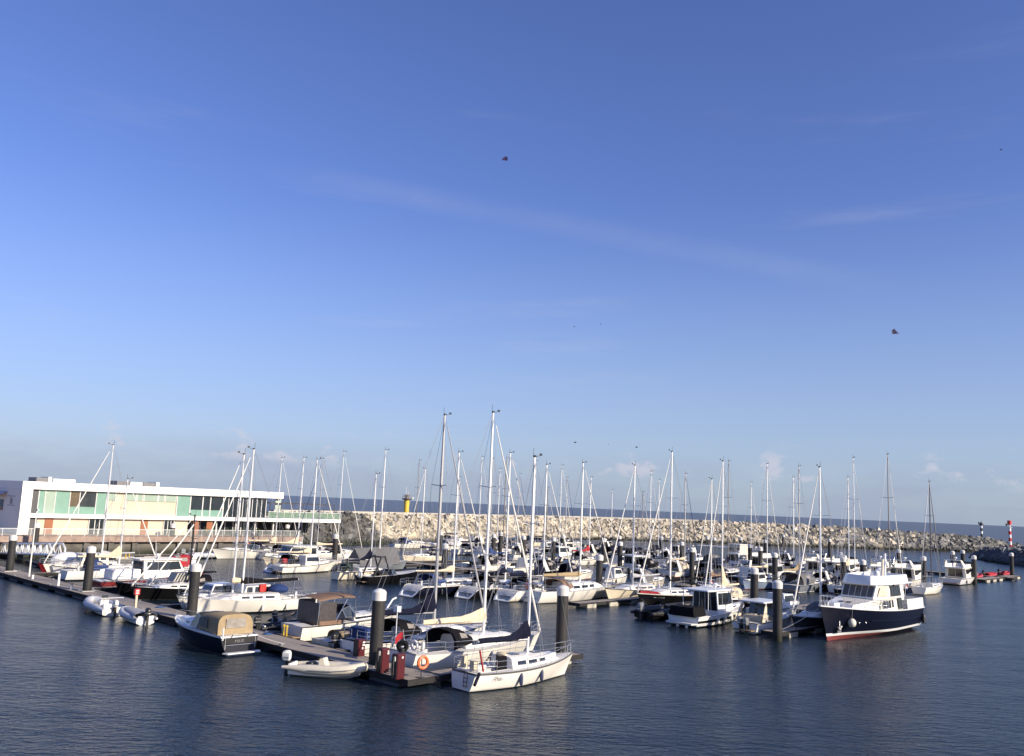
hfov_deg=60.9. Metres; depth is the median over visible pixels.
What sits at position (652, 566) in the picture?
motor boat
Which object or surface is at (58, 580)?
service post
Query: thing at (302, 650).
pontoon
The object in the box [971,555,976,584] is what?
mooring pile
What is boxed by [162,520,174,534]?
window
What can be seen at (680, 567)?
motor boat
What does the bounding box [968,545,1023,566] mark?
rock mass
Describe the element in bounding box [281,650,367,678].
inflatable boat
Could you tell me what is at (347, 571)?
sailboat
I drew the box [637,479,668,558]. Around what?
sailboat
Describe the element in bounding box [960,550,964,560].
mooring pile
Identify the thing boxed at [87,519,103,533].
window
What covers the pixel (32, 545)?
lamp mast
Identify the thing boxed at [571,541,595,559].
motor boat
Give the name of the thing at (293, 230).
sky
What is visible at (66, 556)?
motor boat
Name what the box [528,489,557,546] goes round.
sailboat
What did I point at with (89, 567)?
mooring pile
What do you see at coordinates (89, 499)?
window
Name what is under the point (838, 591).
motor boat
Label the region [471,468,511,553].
sailboat
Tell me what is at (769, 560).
motor boat
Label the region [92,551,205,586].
motor boat
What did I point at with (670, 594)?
sailboat
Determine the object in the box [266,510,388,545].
rock mass
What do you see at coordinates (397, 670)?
fuel pump
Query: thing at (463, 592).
sailboat
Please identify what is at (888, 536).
sailboat
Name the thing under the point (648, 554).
sailboat
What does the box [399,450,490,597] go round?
sailboat
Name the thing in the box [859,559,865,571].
mooring pile
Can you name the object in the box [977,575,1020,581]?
pontoon
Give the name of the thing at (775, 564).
mooring pile
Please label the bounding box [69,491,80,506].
window
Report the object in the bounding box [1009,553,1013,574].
mooring pile
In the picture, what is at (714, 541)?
mooring pile
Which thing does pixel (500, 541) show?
mooring pile
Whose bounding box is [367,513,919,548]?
block mass
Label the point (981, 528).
beacon
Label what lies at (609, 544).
motor boat
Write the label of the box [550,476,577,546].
sailboat
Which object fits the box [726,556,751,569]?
motor boat
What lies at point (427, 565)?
pontoon
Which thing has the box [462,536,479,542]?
motor boat
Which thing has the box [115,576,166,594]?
motor boat
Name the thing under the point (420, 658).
lifebuoy stand
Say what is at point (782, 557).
motor boat
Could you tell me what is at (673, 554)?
motor boat
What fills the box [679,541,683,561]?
mooring pile
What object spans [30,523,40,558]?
mooring pile
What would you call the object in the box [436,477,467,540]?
sailboat
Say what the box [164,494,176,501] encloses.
window
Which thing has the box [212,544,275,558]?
motor boat
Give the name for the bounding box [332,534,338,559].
mooring pile
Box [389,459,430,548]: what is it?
sailboat
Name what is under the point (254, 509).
window
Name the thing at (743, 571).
motor boat
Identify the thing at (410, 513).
parapet wall
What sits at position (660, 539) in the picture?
mooring pile
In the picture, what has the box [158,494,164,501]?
window
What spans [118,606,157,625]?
inflatable boat
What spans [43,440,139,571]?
sailboat
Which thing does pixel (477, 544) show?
motor boat
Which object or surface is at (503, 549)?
sailboat
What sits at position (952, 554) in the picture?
mooring pile
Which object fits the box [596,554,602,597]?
mooring pile
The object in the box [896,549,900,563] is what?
mooring pile
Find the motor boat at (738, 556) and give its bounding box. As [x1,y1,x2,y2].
[717,551,747,566]
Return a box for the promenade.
[0,532,302,541]
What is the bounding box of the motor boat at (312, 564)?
[270,555,333,573]
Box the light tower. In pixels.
[402,487,413,511]
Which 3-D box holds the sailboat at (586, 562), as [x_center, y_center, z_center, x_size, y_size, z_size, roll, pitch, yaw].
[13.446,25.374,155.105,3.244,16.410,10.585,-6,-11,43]
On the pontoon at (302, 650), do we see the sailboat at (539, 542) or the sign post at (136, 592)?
the sign post at (136, 592)
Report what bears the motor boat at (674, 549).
on the water
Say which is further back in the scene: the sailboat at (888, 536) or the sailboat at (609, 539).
the sailboat at (609, 539)
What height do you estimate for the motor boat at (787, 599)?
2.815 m
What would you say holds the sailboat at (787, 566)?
on the water
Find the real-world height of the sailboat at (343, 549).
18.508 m
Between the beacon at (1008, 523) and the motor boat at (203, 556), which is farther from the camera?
the beacon at (1008, 523)
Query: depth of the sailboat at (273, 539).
144.03 m
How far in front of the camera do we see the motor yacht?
76.28 m
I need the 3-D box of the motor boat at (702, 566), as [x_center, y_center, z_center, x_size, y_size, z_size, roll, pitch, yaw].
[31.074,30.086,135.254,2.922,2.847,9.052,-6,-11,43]
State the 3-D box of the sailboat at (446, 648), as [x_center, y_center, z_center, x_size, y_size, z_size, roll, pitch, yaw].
[-2.254,10.072,56.722,3.768,17.028,13.235,-6,-11,43]
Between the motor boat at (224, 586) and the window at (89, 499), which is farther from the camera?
the window at (89, 499)
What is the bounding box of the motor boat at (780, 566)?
[762,562,785,578]
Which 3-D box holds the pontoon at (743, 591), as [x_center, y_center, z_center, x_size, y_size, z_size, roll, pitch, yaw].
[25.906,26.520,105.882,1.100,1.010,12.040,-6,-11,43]
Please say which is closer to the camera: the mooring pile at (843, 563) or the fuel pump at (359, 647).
the fuel pump at (359, 647)
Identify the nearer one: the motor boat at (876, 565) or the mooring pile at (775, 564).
the mooring pile at (775, 564)
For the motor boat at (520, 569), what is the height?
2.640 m
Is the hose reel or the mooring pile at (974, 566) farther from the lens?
the mooring pile at (974, 566)
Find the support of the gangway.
on the quay
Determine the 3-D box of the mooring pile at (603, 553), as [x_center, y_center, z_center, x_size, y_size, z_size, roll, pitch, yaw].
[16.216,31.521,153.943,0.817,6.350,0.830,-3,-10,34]
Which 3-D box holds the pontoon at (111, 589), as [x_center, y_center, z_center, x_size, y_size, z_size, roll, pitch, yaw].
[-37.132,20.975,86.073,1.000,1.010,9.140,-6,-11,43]
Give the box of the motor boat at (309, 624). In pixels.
[279,592,398,640]
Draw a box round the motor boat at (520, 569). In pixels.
[500,557,533,572]
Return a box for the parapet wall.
[271,509,715,521]
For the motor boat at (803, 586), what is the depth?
117.56 m
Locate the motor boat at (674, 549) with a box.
[672,543,685,554]
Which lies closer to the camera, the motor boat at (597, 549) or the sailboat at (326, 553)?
the sailboat at (326, 553)
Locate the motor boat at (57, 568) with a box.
[51,561,82,571]
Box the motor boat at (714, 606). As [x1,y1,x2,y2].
[666,574,743,627]
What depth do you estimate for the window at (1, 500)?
129.51 m
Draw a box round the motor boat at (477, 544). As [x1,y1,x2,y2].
[474,530,489,545]
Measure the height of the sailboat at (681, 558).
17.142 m
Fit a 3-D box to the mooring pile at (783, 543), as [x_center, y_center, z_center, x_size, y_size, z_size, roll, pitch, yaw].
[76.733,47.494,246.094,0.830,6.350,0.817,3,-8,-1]
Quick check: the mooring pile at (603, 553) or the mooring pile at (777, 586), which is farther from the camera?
the mooring pile at (603, 553)
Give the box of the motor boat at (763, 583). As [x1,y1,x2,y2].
[742,572,771,589]
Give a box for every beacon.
[978,522,983,536]
[1005,520,1011,546]
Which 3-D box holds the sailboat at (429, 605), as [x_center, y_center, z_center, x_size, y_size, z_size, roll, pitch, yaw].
[-5.659,10.423,60.209,3.655,17.055,12.085,-6,-11,43]
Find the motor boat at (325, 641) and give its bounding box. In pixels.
[311,623,370,646]
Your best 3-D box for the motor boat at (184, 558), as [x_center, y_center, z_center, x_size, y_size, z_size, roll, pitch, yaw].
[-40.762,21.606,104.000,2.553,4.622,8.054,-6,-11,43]
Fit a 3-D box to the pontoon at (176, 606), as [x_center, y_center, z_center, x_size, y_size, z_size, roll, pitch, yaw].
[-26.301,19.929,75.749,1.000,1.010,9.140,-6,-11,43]
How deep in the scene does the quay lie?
132.33 m
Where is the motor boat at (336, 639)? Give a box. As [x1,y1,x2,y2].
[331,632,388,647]
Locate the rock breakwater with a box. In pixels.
[302,514,1023,563]
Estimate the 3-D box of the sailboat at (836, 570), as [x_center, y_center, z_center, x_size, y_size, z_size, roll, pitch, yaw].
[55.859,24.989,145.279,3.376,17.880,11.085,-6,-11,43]
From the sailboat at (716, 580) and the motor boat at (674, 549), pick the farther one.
the motor boat at (674, 549)
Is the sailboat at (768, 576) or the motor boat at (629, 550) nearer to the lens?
the sailboat at (768, 576)
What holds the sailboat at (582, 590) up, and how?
on the water
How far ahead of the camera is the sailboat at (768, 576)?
129.65 m
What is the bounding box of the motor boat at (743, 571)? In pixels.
[727,566,758,582]
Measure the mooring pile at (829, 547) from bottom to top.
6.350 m
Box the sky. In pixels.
[0,0,1023,526]
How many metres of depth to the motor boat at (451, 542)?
180.04 m
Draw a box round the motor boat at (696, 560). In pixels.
[678,554,702,565]
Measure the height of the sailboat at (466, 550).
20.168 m
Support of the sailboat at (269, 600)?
on the water
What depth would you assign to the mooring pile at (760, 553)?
144.28 m
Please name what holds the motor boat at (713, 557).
on the water
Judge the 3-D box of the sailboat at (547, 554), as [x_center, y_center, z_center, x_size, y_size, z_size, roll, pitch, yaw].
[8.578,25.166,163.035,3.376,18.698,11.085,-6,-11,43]
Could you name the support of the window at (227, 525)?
in the clubhouse
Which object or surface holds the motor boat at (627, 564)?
on the water
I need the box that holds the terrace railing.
[1,528,299,536]
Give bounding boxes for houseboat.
[695,544,747,561]
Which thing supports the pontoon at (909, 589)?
on the water
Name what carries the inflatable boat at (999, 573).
on the water
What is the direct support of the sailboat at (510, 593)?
on the water
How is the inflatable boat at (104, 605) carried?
on the water
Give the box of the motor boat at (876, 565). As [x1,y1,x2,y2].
[868,549,897,572]
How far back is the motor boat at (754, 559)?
156.77 m
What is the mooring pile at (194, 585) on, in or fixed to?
in the water
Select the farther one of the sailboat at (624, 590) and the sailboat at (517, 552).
the sailboat at (517, 552)
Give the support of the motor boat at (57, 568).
on the water
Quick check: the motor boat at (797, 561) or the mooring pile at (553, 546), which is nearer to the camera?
the mooring pile at (553, 546)
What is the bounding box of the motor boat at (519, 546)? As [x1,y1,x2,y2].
[511,536,540,553]
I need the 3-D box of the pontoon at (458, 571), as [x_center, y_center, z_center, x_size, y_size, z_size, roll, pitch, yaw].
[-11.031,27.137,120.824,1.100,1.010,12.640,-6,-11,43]
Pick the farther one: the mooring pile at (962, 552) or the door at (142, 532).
the mooring pile at (962, 552)
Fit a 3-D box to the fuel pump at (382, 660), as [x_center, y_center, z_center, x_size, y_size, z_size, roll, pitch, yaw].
[-7.263,15.697,48.430,0.520,1.300,0.814,-6,-11,43]
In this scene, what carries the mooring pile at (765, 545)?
in the water
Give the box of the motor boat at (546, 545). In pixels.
[534,542,550,551]
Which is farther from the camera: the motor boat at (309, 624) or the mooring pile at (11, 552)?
the mooring pile at (11, 552)
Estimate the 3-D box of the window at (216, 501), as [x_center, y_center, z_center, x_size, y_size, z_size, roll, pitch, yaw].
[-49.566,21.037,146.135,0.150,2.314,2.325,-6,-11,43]
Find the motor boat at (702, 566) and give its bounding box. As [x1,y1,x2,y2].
[694,562,718,579]
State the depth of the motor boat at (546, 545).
190.00 m
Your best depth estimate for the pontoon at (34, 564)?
108.03 m
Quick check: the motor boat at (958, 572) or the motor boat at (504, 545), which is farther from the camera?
the motor boat at (504, 545)
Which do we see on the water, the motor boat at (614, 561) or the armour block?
the motor boat at (614, 561)
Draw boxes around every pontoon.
[0,566,442,686]
[25,560,50,566]
[32,572,59,577]
[45,553,178,558]
[92,586,118,592]
[157,603,181,609]
[404,564,422,567]
[406,561,805,613]
[414,560,468,563]
[418,569,467,573]
[428,651,582,681]
[454,575,518,579]
[568,597,639,607]
[582,544,1017,580]
[742,590,749,595]
[761,625,824,637]
[903,587,912,591]
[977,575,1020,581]
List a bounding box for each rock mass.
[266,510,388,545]
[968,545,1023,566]
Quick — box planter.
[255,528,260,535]
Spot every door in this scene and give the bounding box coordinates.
[43,518,53,533]
[140,519,147,534]
[192,520,198,534]
[206,521,212,534]
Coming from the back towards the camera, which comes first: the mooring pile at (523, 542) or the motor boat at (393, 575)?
the mooring pile at (523, 542)
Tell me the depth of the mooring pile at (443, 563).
109.48 m
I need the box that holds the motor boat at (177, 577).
[128,571,202,597]
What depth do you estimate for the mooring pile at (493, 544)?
151.95 m
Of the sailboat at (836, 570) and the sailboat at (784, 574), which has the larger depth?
the sailboat at (836, 570)
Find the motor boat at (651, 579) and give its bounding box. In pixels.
[625,565,665,585]
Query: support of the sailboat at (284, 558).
on the water
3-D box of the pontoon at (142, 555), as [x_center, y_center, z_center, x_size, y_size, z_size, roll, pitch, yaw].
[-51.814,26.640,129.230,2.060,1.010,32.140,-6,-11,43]
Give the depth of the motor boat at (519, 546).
160.93 m
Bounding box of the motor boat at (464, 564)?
[456,554,481,567]
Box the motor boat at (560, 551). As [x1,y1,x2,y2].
[537,536,574,561]
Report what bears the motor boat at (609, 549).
on the water
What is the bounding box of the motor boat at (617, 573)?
[591,568,627,583]
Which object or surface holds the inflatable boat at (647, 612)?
on the water
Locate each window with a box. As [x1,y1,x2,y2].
[0,499,3,509]
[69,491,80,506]
[79,491,96,506]
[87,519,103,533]
[106,492,116,499]
[126,493,136,500]
[136,493,143,500]
[143,494,158,501]
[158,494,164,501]
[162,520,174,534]
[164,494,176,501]
[187,520,257,534]
[190,495,202,509]
[202,496,210,509]
[210,496,223,509]
[222,497,266,517]
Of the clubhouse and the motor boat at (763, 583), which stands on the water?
the motor boat at (763, 583)
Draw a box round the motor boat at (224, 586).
[176,582,231,610]
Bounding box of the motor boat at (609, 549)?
[599,546,627,558]
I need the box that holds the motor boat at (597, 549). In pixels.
[584,542,611,555]
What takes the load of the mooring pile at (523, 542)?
in the water
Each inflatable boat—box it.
[83,595,123,616]
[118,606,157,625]
[253,616,297,632]
[267,610,296,621]
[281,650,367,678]
[630,597,692,619]
[981,570,996,575]
[997,569,1009,575]
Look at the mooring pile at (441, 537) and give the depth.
153.53 m
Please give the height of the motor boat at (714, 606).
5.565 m
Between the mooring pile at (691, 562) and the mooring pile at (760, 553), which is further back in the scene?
the mooring pile at (760, 553)
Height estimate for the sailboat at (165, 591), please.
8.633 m
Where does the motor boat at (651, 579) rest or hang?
on the water
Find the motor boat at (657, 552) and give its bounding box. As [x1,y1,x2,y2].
[644,545,669,554]
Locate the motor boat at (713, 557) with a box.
[699,554,726,564]
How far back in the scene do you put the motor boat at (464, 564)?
132.57 m
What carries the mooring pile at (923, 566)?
in the water
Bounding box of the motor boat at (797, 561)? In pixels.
[791,557,805,566]
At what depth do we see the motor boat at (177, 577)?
82.32 m
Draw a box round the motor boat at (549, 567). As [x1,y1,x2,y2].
[532,555,568,573]
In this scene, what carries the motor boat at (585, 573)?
on the water
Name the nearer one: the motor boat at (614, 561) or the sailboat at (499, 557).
the sailboat at (499, 557)
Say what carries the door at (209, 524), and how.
in the clubhouse
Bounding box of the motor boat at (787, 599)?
[745,592,800,617]
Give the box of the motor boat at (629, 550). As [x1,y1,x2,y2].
[624,549,651,553]
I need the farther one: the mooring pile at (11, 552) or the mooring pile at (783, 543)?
the mooring pile at (783, 543)
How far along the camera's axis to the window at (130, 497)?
135.97 m
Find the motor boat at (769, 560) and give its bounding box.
[766,559,792,564]
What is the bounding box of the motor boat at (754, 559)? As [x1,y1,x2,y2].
[744,543,771,566]
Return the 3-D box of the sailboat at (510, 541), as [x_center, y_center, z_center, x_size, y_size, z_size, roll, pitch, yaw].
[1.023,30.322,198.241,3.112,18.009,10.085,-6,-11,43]
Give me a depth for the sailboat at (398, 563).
122.83 m
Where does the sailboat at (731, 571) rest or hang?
on the water
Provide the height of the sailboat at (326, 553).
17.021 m
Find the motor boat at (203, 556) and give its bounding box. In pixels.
[179,548,216,558]
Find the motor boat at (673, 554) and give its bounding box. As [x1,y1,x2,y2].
[655,548,687,562]
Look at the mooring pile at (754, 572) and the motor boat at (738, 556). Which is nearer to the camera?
the mooring pile at (754, 572)
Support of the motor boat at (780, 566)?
on the water
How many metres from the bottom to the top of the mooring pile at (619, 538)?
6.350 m
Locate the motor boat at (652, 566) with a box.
[629,558,665,573]
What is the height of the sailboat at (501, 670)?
13.836 m
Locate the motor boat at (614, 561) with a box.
[603,555,623,569]
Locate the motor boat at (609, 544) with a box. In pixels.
[601,536,616,547]
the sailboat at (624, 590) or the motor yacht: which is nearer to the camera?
the motor yacht
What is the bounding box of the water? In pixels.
[0,495,1023,755]
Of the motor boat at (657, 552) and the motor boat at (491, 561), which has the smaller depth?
the motor boat at (491, 561)
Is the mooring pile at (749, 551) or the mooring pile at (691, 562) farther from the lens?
the mooring pile at (749, 551)
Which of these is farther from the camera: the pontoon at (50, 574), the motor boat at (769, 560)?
the motor boat at (769, 560)
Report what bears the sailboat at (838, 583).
on the water
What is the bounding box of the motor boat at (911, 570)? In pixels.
[892,557,927,585]
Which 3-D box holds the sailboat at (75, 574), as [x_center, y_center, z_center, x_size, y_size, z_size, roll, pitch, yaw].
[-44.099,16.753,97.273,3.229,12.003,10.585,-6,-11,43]
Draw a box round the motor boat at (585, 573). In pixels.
[554,563,593,580]
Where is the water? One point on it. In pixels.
(80, 679)
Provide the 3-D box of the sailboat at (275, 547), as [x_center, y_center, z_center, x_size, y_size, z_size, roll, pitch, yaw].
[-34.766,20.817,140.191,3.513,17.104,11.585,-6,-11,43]
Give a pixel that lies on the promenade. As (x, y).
(4, 536)
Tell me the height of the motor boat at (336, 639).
1.824 m
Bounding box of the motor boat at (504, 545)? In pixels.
[496,543,514,548]
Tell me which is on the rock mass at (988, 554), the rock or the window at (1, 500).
the rock
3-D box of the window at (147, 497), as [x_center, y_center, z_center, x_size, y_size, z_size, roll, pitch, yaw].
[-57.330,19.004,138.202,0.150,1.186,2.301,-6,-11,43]
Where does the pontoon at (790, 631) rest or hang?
on the water
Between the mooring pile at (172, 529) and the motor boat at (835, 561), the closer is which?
the mooring pile at (172, 529)
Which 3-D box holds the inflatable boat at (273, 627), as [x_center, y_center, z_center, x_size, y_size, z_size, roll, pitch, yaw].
[-17.028,18.135,64.010,1.658,1.450,4.455,-6,-11,43]
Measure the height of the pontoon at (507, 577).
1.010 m
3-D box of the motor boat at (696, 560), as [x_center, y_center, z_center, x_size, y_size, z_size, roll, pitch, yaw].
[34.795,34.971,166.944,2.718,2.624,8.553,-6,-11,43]
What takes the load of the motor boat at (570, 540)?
on the water
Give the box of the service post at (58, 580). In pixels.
[57,573,60,585]
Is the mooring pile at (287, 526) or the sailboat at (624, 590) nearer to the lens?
the sailboat at (624, 590)
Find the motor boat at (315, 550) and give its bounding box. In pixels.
[263,532,344,564]
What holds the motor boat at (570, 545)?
on the water
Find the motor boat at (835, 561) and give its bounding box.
[830,548,859,572]
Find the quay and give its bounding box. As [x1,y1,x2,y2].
[0,542,300,556]
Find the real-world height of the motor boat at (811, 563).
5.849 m
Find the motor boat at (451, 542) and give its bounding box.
[424,535,464,550]
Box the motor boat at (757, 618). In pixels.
[731,598,790,634]
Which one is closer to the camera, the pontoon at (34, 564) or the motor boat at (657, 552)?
the pontoon at (34, 564)
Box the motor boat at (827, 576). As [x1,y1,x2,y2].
[811,562,837,590]
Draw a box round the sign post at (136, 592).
[133,589,139,607]
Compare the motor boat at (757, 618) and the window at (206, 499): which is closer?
the motor boat at (757, 618)
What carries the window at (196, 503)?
in the clubhouse
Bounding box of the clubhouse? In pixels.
[0,477,340,545]
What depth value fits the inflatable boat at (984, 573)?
165.61 m
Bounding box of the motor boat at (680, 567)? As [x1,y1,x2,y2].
[662,557,696,577]
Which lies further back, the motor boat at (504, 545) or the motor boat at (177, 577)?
the motor boat at (504, 545)
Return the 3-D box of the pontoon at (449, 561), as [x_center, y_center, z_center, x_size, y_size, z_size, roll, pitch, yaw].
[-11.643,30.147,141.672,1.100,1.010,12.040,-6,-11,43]
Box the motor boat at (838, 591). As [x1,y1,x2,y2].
[834,587,842,595]
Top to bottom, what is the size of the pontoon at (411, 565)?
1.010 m
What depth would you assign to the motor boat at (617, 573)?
116.59 m
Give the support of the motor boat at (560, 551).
on the water
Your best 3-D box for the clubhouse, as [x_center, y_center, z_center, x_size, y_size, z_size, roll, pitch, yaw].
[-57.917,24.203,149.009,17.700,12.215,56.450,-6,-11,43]
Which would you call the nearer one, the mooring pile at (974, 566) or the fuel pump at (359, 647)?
the fuel pump at (359, 647)
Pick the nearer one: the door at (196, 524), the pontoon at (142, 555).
the pontoon at (142, 555)
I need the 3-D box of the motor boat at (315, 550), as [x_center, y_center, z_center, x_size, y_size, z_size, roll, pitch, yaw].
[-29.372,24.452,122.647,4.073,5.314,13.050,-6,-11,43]
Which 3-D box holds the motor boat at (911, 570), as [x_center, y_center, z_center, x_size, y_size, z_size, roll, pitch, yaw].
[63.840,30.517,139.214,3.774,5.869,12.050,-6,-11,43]
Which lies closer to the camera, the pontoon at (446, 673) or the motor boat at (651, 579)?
the pontoon at (446, 673)
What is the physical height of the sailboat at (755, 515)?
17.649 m
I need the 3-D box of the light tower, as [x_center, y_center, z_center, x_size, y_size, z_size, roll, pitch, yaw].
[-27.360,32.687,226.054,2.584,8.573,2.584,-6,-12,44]
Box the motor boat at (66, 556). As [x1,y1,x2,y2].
[38,552,76,571]
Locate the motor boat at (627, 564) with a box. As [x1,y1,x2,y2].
[612,552,642,572]
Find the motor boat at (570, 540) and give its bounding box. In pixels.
[558,538,579,546]
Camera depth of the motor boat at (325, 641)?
57.77 m
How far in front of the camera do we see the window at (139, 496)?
136.92 m
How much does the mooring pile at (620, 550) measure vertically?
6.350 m
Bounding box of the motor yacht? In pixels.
[818,553,925,640]
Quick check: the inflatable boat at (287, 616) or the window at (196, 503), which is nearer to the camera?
the inflatable boat at (287, 616)
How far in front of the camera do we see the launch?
55.30 m
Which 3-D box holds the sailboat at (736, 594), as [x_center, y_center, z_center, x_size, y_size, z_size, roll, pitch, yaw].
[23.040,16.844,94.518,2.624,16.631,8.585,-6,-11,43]
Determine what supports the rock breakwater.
in the water
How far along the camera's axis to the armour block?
188.91 m
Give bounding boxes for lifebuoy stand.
[415,655,428,678]
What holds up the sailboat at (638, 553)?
on the water
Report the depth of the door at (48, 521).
127.08 m
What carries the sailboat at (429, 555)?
on the water
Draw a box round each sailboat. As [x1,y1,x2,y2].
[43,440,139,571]
[60,475,154,580]
[130,513,228,599]
[182,448,293,607]
[197,446,316,613]
[238,457,299,550]
[257,456,319,559]
[262,458,343,572]
[293,457,351,559]
[309,451,361,553]
[331,472,392,579]
[337,446,407,569]
[342,412,487,656]
[389,404,541,670]
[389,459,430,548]
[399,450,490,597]
[402,467,441,560]
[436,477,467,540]
[451,456,492,554]
[452,453,574,692]
[454,451,541,598]
[469,458,516,566]
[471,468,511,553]
[476,457,518,555]
[490,463,575,601]
[504,473,529,544]
[507,460,549,559]
[522,460,614,603]
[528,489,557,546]
[532,464,575,559]
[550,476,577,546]
[563,477,601,565]
[593,489,619,546]
[605,462,673,598]
[624,491,651,554]
[635,471,665,568]
[636,449,714,606]
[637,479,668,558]
[658,473,699,574]
[695,477,735,587]
[701,460,741,579]
[704,456,749,606]
[740,462,780,584]
[741,482,759,546]
[772,463,812,582]
[781,476,804,572]
[787,464,843,630]
[827,456,867,593]
[827,477,859,576]
[873,453,904,587]
[912,478,942,594]
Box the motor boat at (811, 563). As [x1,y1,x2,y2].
[797,545,832,574]
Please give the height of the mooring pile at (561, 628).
6.350 m
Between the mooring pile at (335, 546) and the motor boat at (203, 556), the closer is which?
the mooring pile at (335, 546)
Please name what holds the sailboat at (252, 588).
on the water
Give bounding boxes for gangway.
[0,543,65,555]
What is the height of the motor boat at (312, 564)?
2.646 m
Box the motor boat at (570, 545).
[560,540,576,552]
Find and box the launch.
[174,609,260,655]
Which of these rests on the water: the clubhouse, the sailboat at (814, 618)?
the sailboat at (814, 618)
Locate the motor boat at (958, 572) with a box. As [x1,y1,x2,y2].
[938,551,977,585]
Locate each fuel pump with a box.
[353,638,364,656]
[375,647,389,672]
[390,653,405,679]
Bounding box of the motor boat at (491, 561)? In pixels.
[472,550,511,570]
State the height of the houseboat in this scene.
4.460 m
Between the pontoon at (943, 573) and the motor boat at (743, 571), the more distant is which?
the pontoon at (943, 573)
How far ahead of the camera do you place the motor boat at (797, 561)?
171.09 m
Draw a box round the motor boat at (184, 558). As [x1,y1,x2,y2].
[171,540,201,569]
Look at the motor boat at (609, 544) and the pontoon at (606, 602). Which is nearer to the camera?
the pontoon at (606, 602)
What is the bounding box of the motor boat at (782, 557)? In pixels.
[777,551,796,562]
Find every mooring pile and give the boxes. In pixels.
[5,535,17,570]
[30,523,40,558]
[82,546,95,590]
[169,523,175,535]
[186,563,201,614]
[285,524,289,535]
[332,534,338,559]
[368,588,386,664]
[439,531,442,555]
[441,543,448,577]
[491,534,495,555]
[498,532,502,554]
[521,535,525,557]
[551,537,555,560]
[555,585,568,652]
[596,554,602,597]
[602,538,605,562]
[617,535,621,554]
[617,541,622,565]
[659,536,662,551]
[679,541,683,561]
[689,547,694,580]
[712,537,715,545]
[748,544,751,565]
[750,567,758,597]
[758,547,762,569]
[763,540,766,550]
[772,552,777,579]
[772,580,782,641]
[782,535,784,551]
[828,539,830,558]
[840,557,845,585]
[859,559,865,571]
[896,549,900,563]
[920,556,926,582]
[950,551,954,562]
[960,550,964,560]
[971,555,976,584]
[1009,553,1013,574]
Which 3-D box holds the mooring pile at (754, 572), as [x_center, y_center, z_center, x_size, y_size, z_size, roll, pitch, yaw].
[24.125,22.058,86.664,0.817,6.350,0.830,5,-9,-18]
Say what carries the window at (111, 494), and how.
in the clubhouse
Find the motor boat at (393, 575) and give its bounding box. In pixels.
[353,555,419,584]
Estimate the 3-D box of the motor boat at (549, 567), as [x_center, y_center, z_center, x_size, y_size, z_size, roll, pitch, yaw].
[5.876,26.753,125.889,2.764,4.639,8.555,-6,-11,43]
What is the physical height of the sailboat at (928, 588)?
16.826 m
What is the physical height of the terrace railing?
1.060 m
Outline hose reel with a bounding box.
[396,640,408,653]
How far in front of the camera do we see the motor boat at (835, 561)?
146.66 m
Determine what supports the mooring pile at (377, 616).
in the water
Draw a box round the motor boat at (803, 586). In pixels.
[782,572,826,592]
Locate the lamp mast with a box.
[28,509,38,575]
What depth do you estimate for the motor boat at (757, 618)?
75.08 m

